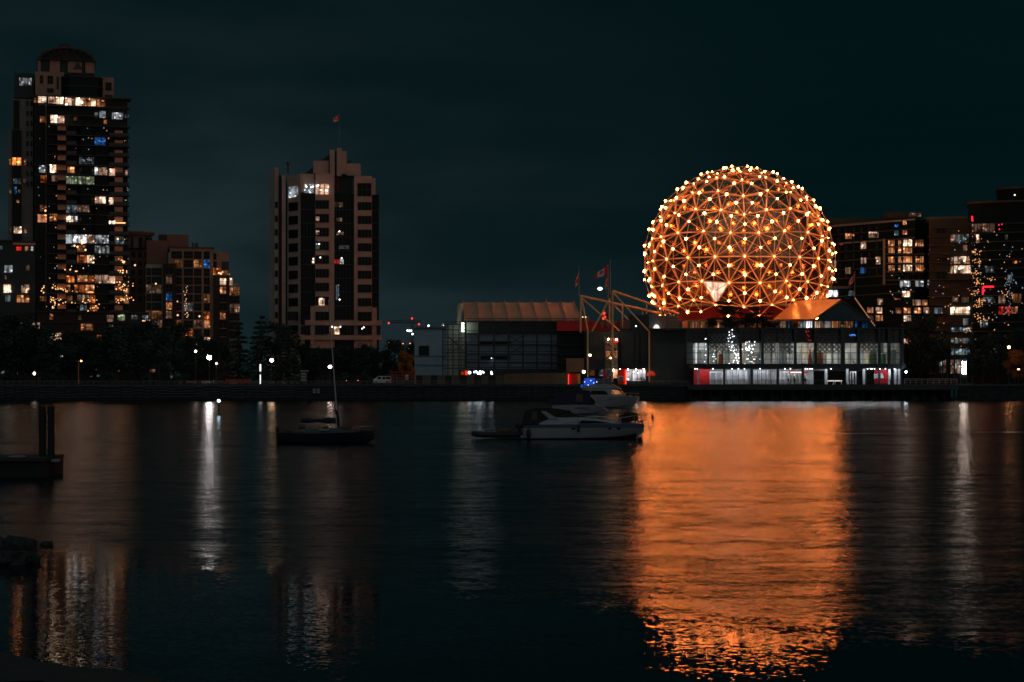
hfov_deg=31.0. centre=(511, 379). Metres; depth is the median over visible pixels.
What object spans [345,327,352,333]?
window
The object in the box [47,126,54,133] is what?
window
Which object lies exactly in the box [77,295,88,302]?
lit window
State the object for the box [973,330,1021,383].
broadleaf tree
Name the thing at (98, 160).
bay window
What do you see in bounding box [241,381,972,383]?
ground
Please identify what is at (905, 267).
lit window
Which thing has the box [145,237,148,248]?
window
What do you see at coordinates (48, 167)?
window
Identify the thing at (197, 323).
lit window
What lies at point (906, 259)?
lit window
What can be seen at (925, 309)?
lit window
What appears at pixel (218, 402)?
channel marker
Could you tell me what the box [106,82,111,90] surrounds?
window
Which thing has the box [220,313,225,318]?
lit window
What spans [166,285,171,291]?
window
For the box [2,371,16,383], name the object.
shrub
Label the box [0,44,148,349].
apartment tower
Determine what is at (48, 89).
window
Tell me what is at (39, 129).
window
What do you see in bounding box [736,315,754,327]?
shrub
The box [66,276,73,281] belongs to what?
lit window
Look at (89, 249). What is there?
bay window
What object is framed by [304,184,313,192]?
lit window
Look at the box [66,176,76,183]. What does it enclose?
lit window
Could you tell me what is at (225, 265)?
window
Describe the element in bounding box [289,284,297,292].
window
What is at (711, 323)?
shrub
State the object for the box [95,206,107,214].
bay window
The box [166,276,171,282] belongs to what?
lit window
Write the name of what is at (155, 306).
window
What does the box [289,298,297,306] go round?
window
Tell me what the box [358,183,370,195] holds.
window
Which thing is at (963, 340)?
lit window
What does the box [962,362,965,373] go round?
lobby door
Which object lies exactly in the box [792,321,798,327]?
window
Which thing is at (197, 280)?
window
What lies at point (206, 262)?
lit window
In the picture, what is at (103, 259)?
bay window
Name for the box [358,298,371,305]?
window
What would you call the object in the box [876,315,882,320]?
lit window
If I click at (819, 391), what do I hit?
pier
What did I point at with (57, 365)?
broadleaf tree
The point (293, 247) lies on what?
window
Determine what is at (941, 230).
window
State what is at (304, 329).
window
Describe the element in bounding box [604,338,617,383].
stair tower
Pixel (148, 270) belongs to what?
window
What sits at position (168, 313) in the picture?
lit window
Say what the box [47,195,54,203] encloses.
window
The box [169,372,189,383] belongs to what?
shrub
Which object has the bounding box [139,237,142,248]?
window
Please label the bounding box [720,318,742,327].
shrub
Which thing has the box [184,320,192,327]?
window
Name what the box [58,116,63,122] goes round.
lit window
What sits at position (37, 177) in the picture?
window
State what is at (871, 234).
lit window
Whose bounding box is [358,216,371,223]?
window
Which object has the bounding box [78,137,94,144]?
bay window
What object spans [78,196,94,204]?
bay window
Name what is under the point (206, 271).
window
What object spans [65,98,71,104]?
lit window
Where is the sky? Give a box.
[0,0,1023,396]
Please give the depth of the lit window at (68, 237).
520.53 m
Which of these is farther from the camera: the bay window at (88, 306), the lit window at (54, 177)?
the bay window at (88, 306)
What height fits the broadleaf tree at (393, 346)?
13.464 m
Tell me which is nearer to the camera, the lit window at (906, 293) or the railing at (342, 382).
the railing at (342, 382)
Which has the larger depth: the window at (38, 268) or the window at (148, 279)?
the window at (148, 279)
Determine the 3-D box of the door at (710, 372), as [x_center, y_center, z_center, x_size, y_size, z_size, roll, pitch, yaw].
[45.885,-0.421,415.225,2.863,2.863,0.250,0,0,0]
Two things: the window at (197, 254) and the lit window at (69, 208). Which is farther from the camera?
the window at (197, 254)
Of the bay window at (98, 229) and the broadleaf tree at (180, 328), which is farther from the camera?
the bay window at (98, 229)
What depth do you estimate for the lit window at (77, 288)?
521.16 m
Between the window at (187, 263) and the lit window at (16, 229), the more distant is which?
the window at (187, 263)
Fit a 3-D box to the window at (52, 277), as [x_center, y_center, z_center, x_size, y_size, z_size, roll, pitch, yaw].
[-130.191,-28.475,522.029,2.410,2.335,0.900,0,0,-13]
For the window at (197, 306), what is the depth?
532.16 m
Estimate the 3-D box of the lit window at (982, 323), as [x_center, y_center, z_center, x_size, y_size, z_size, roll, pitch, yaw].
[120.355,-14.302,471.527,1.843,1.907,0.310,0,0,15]
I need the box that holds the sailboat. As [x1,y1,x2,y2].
[275,300,374,443]
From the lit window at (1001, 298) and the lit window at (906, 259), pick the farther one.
the lit window at (906, 259)
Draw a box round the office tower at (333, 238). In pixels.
[269,148,381,383]
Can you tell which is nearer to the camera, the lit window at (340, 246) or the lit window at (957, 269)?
the lit window at (957, 269)
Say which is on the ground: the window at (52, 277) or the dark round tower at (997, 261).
the dark round tower at (997, 261)
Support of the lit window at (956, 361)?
in the dark glass block at (950, 274)
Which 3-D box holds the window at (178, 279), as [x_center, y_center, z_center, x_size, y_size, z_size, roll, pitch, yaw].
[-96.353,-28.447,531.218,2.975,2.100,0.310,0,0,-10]
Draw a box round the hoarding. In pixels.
[503,373,567,383]
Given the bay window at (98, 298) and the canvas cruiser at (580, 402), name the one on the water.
the canvas cruiser at (580, 402)
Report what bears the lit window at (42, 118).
in the apartment tower at (64, 261)
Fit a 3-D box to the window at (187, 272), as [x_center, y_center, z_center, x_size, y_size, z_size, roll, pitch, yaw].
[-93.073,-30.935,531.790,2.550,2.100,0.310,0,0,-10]
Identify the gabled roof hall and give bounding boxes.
[770,299,875,327]
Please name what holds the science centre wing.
on the ground
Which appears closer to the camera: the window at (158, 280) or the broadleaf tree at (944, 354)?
the broadleaf tree at (944, 354)
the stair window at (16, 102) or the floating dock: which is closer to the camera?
the floating dock
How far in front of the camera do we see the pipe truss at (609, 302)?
429.05 m
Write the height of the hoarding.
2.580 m
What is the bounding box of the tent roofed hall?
[456,299,581,383]
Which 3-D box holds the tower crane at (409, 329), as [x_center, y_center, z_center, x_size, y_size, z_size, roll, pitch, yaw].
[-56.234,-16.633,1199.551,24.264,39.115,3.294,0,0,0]
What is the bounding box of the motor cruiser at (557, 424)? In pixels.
[520,407,656,439]
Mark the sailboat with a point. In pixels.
(328, 435)
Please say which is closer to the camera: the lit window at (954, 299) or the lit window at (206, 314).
the lit window at (954, 299)
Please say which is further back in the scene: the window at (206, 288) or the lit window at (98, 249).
the window at (206, 288)
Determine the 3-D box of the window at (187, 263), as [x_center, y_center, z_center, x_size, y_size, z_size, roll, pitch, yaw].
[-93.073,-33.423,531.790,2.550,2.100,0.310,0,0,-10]
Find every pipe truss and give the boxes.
[580,295,661,332]
[587,290,678,381]
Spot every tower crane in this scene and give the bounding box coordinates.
[388,318,420,379]
[407,325,443,334]
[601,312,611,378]
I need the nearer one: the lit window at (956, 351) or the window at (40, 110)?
the lit window at (956, 351)
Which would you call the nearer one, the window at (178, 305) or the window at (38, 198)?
the window at (38, 198)
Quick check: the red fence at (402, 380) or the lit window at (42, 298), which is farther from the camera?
the lit window at (42, 298)
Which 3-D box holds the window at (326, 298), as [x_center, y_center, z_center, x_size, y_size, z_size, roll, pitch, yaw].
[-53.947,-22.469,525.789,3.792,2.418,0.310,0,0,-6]
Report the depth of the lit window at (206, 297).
532.61 m
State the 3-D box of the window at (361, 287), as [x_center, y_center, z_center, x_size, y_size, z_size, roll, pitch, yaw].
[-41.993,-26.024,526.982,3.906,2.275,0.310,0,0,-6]
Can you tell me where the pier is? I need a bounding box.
[686,384,958,399]
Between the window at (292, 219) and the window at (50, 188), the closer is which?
the window at (50, 188)
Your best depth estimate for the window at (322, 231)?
525.76 m
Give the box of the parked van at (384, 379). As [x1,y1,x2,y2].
[373,376,390,383]
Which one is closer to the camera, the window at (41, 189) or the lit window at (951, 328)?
the lit window at (951, 328)
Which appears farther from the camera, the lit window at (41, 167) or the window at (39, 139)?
the window at (39, 139)
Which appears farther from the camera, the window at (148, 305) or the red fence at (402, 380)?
the window at (148, 305)
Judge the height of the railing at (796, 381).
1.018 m
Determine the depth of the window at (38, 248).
521.29 m
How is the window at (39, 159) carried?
in the apartment tower at (64, 261)
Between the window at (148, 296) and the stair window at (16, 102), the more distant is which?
the window at (148, 296)
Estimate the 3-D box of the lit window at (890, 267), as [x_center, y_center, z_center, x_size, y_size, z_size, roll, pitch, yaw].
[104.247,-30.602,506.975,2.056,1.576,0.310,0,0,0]
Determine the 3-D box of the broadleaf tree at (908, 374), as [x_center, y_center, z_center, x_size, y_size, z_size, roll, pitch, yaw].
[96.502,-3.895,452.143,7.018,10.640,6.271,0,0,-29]
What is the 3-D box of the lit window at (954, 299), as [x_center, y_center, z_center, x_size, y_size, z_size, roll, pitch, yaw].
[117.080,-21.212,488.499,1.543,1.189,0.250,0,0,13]
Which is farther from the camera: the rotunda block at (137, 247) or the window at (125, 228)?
the rotunda block at (137, 247)
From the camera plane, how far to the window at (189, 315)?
531.70 m
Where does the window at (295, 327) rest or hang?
in the office tower at (333, 238)
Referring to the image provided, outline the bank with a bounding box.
[0,652,170,681]
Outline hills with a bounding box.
[241,359,972,380]
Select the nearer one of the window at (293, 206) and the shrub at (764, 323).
the shrub at (764, 323)
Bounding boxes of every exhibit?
[718,354,721,363]
[807,345,812,363]
[817,352,822,363]
[869,353,876,363]
[881,353,885,363]
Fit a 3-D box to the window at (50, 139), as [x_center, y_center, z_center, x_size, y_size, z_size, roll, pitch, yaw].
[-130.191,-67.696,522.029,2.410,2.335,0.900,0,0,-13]
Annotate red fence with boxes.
[226,379,249,383]
[390,371,414,383]
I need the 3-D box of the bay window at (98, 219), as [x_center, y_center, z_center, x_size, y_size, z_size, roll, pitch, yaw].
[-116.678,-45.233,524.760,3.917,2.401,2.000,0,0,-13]
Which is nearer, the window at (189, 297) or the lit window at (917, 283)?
the lit window at (917, 283)
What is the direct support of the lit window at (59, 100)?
in the apartment tower at (64, 261)
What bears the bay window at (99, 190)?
in the apartment tower at (64, 261)
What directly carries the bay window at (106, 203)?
in the apartment tower at (64, 261)
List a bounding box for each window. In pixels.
[4,284,10,292]
[5,265,11,271]
[5,295,9,301]
[12,158,20,164]
[13,178,20,183]
[14,100,18,128]
[14,227,21,232]
[17,295,28,301]
[19,78,31,85]
[21,285,28,292]
[35,98,44,104]
[35,106,44,114]
[35,115,44,123]
[35,125,44,133]
[35,135,44,143]
[35,145,44,153]
[35,155,44,163]
[35,165,44,173]
[35,175,44,183]
[35,185,44,193]
[35,195,44,203]
[35,205,44,212]
[35,215,44,222]
[35,225,44,232]
[35,235,44,242]
[35,245,44,252]
[35,255,44,262]
[35,265,44,272]
[35,274,44,282]
[35,284,44,292]
[35,294,44,302]
[35,304,44,312]
[38,96,45,102]
[38,215,46,221]
[39,165,44,172]
[40,116,45,121]
[40,205,46,210]
[40,296,45,300]
[41,175,46,182]
[47,88,53,92]
[47,106,54,114]
[47,116,54,123]
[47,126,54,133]
[47,136,54,143]
[47,145,54,153]
[47,155,54,163]
[47,165,54,173]
[47,175,54,183]
[47,185,54,193]
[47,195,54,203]
[47,205,54,213]
[47,215,54,223]
[47,225,54,232]
[47,235,54,242]
[47,245,54,252]
[47,255,54,262]
[47,265,54,272]
[47,275,54,282]
[47,285,54,292]
[47,295,54,302]
[47,304,54,310]
[48,76,52,83]
[48,97,55,102]
[50,165,55,171]
[50,214,56,220]
[51,115,56,122]
[52,175,56,180]
[56,97,62,103]
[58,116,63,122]
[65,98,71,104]
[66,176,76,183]
[66,205,76,212]
[66,216,72,221]
[66,235,71,242]
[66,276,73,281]
[66,296,71,301]
[68,167,73,172]
[73,235,86,242]
[74,285,84,291]
[76,98,83,105]
[77,176,93,183]
[77,205,88,211]
[77,245,84,251]
[77,255,86,262]
[77,275,86,281]
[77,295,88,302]
[78,127,94,134]
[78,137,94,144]
[78,147,94,154]
[78,157,94,164]
[78,167,94,174]
[78,186,94,194]
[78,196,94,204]
[78,206,94,213]
[78,216,94,223]
[78,226,94,233]
[78,246,94,253]
[78,265,94,273]
[78,275,94,283]
[78,305,89,310]
[79,157,93,163]
[80,305,86,309]
[81,324,92,329]
[85,98,89,105]
[86,285,93,292]
[87,235,93,242]
[87,255,93,262]
[88,275,93,282]
[90,295,94,302]
[90,305,96,310]
[91,99,95,105]
[94,127,107,135]
[94,156,107,164]
[94,176,107,184]
[94,186,107,194]
[94,196,107,204]
[94,255,107,263]
[94,265,107,273]
[95,137,105,144]
[95,147,107,155]
[95,197,101,202]
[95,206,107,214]
[95,216,107,224]
[95,226,107,233]
[95,235,101,242]
[95,246,108,252]
[95,275,101,282]
[95,285,107,293]
[95,295,107,302]
[96,99,104,106]
[97,305,107,311]
[98,167,106,174]
[100,111,105,117]
[102,235,108,242]
[102,275,108,282]
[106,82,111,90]
[107,315,112,321]
[109,169,114,175]
[109,198,113,204]
[109,276,114,282]
[112,112,122,118]
[115,237,123,243]
[117,315,124,320]
[122,226,127,234]
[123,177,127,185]
[124,296,128,302]
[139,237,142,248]
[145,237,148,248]
[146,268,150,274]
[146,276,150,283]
[146,285,150,292]
[146,294,150,300]
[146,303,150,309]
[152,268,161,274]
[152,277,161,283]
[152,285,161,292]
[152,294,161,300]
[152,303,161,309]
[152,311,161,318]
[152,320,161,326]
[166,268,171,274]
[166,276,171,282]
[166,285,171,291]
[166,294,171,300]
[166,302,171,308]
[166,311,171,317]
[166,320,171,326]
[171,251,181,257]
[171,260,181,266]
[176,268,181,275]
[176,277,181,283]
[176,286,181,292]
[176,294,181,301]
[176,303,181,309]
[176,312,181,318]
[184,251,192,258]
[184,260,192,266]
[184,268,192,275]
[184,277,192,284]
[184,286,192,292]
[184,294,192,301]
[184,303,192,309]
[184,312,192,318]
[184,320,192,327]
[194,251,200,258]
[194,260,200,266]
[194,269,200,275]
[194,277,200,284]
[194,286,200,292]
[194,295,200,301]
[194,303,200,310]
[194,312,200,318]
[194,320,200,327]
[194,329,200,335]
[204,251,209,258]
[204,260,209,266]
[204,269,209,275]
[204,277,209,284]
[204,286,209,292]
[204,295,209,301]
[204,303,209,310]
[204,312,209,318]
[204,321,209,327]
[204,329,209,335]
[213,268,219,274]
[220,278,225,284]
[220,287,225,292]
[220,296,225,301]
[220,304,225,310]
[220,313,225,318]
[220,321,225,327]
[220,330,225,336]
[222,262,228,269]
[222,271,229,274]
[230,287,239,294]
[230,296,239,302]
[230,305,239,311]
[230,313,239,319]
[230,322,238,328]
[230,330,238,336]
[288,186,297,197]
[288,312,296,319]
[289,202,297,210]
[289,216,297,224]
[289,229,297,237]
[289,243,297,251]
[289,257,297,265]
[289,270,297,278]
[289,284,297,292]
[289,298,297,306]
[289,325,297,333]
[301,326,309,333]
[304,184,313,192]
[316,184,328,193]
[316,200,328,208]
[316,214,328,222]
[316,228,328,235]
[316,241,328,249]
[316,255,328,263]
[316,269,328,277]
[316,283,328,290]
[316,296,328,304]
[316,312,328,319]
[316,326,328,333]
[319,298,323,304]
[334,202,342,206]
[334,327,338,333]
[336,285,338,299]
[339,245,348,248]
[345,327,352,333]
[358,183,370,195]
[358,202,371,209]
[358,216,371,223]
[358,229,371,237]
[358,243,371,250]
[358,257,371,264]
[358,271,371,278]
[358,284,371,291]
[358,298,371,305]
[358,326,371,333]
[359,312,371,320]
[419,346,428,354]
[531,411,536,419]
[575,394,582,401]
[579,420,606,422]
[591,391,607,393]
[611,390,621,393]
[776,321,785,327]
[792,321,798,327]
[800,321,804,327]
[806,321,811,327]
[815,321,819,327]
[820,321,824,327]
[825,321,829,327]
[829,290,837,296]
[831,260,836,266]
[832,321,837,327]
[839,321,844,327]
[845,233,853,238]
[845,267,850,273]
[846,321,852,327]
[848,291,853,295]
[860,267,864,272]
[861,242,865,248]
[861,258,865,263]
[867,307,872,312]
[869,232,877,237]
[876,257,880,263]
[876,307,881,312]
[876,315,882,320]
[877,299,882,304]
[888,240,893,245]
[888,257,893,262]
[888,265,893,270]
[888,273,893,278]
[900,281,909,286]
[902,291,909,296]
[903,240,911,245]
[903,248,911,252]
[903,256,911,262]
[903,265,911,270]
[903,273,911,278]
[904,308,910,312]
[904,315,910,320]
[909,213,920,215]
[913,300,920,304]
[914,308,920,312]
[915,240,922,245]
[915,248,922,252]
[915,256,922,262]
[915,265,922,270]
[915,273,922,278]
[915,281,922,286]
[923,307,928,312]
[935,308,941,312]
[937,228,945,232]
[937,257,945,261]
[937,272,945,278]
[951,307,969,312]
[951,328,969,331]
[951,338,969,342]
[951,349,969,354]
[952,297,957,301]
[954,257,965,262]
[954,265,969,272]
[955,360,957,372]
[956,234,968,241]
[962,297,968,302]
[963,319,968,324]
[972,223,994,231]
[980,320,987,326]
[983,297,994,302]
[985,266,994,272]
[999,296,1004,302]
[999,307,1009,313]
[1011,307,1017,312]
[1012,294,1020,302]
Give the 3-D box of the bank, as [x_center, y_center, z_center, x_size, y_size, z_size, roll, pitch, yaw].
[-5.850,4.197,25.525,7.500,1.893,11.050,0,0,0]
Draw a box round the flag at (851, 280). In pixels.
[848,274,853,285]
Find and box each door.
[599,370,610,375]
[710,372,722,383]
[780,372,788,383]
[850,372,855,383]
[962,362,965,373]
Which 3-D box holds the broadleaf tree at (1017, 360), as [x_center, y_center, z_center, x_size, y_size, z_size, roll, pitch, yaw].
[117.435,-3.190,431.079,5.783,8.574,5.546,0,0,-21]
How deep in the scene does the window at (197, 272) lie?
532.09 m
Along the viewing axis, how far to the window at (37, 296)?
521.16 m
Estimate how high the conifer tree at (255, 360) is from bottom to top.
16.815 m
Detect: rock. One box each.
[0,550,34,564]
[2,535,36,552]
[31,552,40,562]
[39,541,52,545]
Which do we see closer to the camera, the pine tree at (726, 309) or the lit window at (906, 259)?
the pine tree at (726, 309)
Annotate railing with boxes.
[7,381,217,383]
[243,381,447,383]
[479,381,669,383]
[690,380,902,383]
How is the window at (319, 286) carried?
in the office tower at (333, 238)
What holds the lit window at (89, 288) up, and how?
in the apartment tower at (64, 261)
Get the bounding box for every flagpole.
[339,110,339,147]
[610,260,610,294]
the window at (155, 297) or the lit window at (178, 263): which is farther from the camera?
the lit window at (178, 263)
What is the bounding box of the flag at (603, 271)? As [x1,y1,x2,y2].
[595,265,607,278]
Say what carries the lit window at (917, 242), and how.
in the long apartment block at (885, 257)
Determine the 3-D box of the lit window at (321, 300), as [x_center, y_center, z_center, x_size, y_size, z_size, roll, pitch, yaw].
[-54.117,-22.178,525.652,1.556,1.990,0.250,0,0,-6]
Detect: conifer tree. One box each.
[217,322,259,383]
[240,316,282,383]
[269,335,306,383]
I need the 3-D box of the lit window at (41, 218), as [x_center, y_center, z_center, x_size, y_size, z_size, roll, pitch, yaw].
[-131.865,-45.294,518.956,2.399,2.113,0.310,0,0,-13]
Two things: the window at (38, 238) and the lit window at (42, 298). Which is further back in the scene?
the window at (38, 238)
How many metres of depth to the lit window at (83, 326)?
512.65 m
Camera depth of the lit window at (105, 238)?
522.82 m
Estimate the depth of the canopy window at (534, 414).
138.63 m
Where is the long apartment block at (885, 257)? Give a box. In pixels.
[812,212,928,383]
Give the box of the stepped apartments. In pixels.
[134,234,239,383]
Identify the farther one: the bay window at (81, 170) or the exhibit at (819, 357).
the bay window at (81, 170)
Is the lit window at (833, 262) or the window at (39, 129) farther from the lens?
the lit window at (833, 262)
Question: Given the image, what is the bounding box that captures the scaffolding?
[442,318,583,383]
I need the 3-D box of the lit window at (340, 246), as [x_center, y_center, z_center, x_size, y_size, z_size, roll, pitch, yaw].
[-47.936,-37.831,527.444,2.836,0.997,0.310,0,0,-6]
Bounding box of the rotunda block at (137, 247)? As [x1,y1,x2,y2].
[127,231,154,311]
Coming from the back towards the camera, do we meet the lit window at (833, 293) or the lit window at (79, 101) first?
the lit window at (833, 293)
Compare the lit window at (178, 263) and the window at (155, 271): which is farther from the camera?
the lit window at (178, 263)
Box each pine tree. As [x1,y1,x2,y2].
[705,301,742,327]
[739,306,778,327]
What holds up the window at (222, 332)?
in the stepped apartments
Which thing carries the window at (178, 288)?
in the stepped apartments
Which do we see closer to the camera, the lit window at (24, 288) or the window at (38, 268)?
the lit window at (24, 288)
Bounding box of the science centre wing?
[557,314,678,383]
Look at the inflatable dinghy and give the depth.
141.20 m
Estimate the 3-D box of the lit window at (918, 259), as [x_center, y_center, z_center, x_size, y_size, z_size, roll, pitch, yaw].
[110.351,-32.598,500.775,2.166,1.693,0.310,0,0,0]
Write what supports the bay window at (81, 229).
in the apartment tower at (64, 261)
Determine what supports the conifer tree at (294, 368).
on the ground
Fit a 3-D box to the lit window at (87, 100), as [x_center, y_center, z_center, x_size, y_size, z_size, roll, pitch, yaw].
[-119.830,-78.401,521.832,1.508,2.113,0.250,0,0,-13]
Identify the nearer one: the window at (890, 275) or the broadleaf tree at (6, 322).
the broadleaf tree at (6, 322)
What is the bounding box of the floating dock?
[0,407,63,476]
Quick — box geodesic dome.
[643,165,835,322]
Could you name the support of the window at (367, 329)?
in the office tower at (333, 238)
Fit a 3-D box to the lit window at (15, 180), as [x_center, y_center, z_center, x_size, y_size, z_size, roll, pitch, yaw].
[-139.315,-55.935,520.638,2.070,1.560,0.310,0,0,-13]
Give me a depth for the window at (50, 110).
521.54 m
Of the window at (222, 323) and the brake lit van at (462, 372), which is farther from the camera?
the window at (222, 323)
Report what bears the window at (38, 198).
in the apartment tower at (64, 261)
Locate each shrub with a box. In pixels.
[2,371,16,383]
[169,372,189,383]
[357,373,373,383]
[706,320,717,327]
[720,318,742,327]
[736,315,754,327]
[759,317,780,327]
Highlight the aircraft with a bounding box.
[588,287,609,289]
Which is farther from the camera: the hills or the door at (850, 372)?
the hills
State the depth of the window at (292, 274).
527.05 m
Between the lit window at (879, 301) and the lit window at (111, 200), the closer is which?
the lit window at (879, 301)
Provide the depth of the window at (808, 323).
423.60 m
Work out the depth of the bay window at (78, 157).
522.18 m
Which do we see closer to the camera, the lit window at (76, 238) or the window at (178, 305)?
the lit window at (76, 238)
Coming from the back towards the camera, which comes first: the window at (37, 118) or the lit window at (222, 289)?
the lit window at (222, 289)
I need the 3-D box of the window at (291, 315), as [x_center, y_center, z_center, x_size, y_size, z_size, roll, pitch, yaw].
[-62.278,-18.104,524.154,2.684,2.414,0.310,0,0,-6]
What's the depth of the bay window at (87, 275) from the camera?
522.18 m
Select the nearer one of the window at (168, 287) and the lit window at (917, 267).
the lit window at (917, 267)
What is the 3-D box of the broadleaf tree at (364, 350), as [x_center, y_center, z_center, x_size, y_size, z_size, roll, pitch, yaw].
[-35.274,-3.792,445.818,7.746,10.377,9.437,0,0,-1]
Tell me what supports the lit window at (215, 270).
in the stepped apartments
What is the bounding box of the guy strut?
[854,298,874,326]
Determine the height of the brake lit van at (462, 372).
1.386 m
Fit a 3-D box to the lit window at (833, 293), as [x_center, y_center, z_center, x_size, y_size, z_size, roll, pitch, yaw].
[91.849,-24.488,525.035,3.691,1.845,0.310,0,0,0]
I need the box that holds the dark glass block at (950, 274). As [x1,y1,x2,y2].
[926,216,971,383]
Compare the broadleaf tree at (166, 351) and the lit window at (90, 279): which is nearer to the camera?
the broadleaf tree at (166, 351)
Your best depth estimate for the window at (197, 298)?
532.09 m
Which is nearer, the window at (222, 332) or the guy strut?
the guy strut
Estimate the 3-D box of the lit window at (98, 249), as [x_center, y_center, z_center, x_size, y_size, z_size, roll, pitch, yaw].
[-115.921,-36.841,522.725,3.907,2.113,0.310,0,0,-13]
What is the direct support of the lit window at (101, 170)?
in the apartment tower at (64, 261)
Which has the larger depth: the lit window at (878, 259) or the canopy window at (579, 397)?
the lit window at (878, 259)
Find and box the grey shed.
[414,325,464,383]
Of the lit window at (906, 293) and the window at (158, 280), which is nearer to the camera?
the lit window at (906, 293)
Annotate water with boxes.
[0,397,1023,681]
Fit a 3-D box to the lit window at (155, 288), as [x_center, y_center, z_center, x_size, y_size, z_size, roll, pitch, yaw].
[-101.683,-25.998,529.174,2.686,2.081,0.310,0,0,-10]
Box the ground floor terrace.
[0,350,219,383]
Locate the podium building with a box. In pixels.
[646,320,779,383]
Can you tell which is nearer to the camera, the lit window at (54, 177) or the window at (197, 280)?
the lit window at (54, 177)
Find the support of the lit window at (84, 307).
in the apartment tower at (64, 261)
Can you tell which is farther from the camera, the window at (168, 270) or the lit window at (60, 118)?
the window at (168, 270)
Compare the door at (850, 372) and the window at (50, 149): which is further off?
the window at (50, 149)
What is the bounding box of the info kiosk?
[300,370,307,383]
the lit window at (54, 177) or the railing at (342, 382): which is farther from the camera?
the lit window at (54, 177)
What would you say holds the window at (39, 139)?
in the apartment tower at (64, 261)
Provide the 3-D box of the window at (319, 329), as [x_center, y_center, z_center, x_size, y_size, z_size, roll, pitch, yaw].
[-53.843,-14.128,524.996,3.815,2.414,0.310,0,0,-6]
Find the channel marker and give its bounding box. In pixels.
[217,400,220,414]
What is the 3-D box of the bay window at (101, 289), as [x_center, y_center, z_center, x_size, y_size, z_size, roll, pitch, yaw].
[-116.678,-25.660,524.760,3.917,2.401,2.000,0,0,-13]
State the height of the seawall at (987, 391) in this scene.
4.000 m
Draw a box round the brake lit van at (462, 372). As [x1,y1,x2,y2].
[458,370,468,374]
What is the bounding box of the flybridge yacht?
[581,377,638,407]
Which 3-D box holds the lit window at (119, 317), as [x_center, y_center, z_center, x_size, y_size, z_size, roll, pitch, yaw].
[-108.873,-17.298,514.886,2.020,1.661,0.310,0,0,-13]
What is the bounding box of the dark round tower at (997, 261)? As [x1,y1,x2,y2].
[966,187,1023,383]
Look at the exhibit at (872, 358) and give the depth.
416.00 m
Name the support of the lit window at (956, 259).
in the dark glass block at (950, 274)
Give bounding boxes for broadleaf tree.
[0,313,41,383]
[0,326,25,372]
[8,324,67,383]
[27,342,85,383]
[48,328,90,383]
[72,337,113,383]
[86,325,145,383]
[108,316,164,383]
[128,328,185,383]
[150,321,202,383]
[177,333,216,383]
[190,336,234,383]
[250,319,304,383]
[291,343,319,377]
[306,346,344,383]
[350,343,381,378]
[368,349,396,383]
[379,338,413,383]
[394,340,413,383]
[397,350,415,383]
[899,312,944,383]
[900,345,916,383]
[914,333,953,383]
[963,335,999,383]
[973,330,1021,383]
[992,328,1023,383]
[1002,348,1023,383]
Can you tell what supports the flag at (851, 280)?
attached to the flagpole
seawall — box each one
[0,384,688,399]
[957,384,1023,399]
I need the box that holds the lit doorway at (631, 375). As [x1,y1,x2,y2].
[626,369,644,380]
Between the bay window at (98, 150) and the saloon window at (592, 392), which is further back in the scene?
the bay window at (98, 150)
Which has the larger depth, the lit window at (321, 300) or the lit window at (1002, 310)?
the lit window at (321, 300)
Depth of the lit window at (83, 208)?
521.42 m
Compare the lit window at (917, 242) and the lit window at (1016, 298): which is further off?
the lit window at (917, 242)
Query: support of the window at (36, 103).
in the apartment tower at (64, 261)
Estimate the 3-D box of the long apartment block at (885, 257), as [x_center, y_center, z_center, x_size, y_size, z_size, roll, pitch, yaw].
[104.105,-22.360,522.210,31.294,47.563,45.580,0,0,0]
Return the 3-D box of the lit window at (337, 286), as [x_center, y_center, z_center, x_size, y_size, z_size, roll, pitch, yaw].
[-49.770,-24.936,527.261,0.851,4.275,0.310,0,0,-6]
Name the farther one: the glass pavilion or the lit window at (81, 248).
the lit window at (81, 248)
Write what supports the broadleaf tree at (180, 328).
on the ground
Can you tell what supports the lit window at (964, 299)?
in the dark glass block at (950, 274)
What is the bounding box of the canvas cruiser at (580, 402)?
[549,389,608,414]
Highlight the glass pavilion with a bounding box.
[665,328,905,383]
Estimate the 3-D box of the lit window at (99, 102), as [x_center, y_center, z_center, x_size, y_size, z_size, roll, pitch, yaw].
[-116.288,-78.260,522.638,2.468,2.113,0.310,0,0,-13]
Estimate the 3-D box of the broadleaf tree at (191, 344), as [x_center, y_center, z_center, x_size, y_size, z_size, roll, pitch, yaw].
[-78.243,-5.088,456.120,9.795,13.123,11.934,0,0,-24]
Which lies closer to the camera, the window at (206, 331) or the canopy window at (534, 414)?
the canopy window at (534, 414)
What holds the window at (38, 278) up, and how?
in the apartment tower at (64, 261)
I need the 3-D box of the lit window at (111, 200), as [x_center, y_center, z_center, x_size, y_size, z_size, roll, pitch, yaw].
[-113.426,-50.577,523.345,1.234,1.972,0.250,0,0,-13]
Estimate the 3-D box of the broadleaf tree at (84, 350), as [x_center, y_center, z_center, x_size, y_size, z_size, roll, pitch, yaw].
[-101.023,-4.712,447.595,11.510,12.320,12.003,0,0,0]
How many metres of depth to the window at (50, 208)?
521.67 m
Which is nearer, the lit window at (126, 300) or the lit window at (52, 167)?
the lit window at (52, 167)
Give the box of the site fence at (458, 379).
[416,375,502,383]
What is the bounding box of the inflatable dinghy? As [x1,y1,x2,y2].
[471,423,522,437]
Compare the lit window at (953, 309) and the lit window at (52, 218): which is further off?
the lit window at (52, 218)

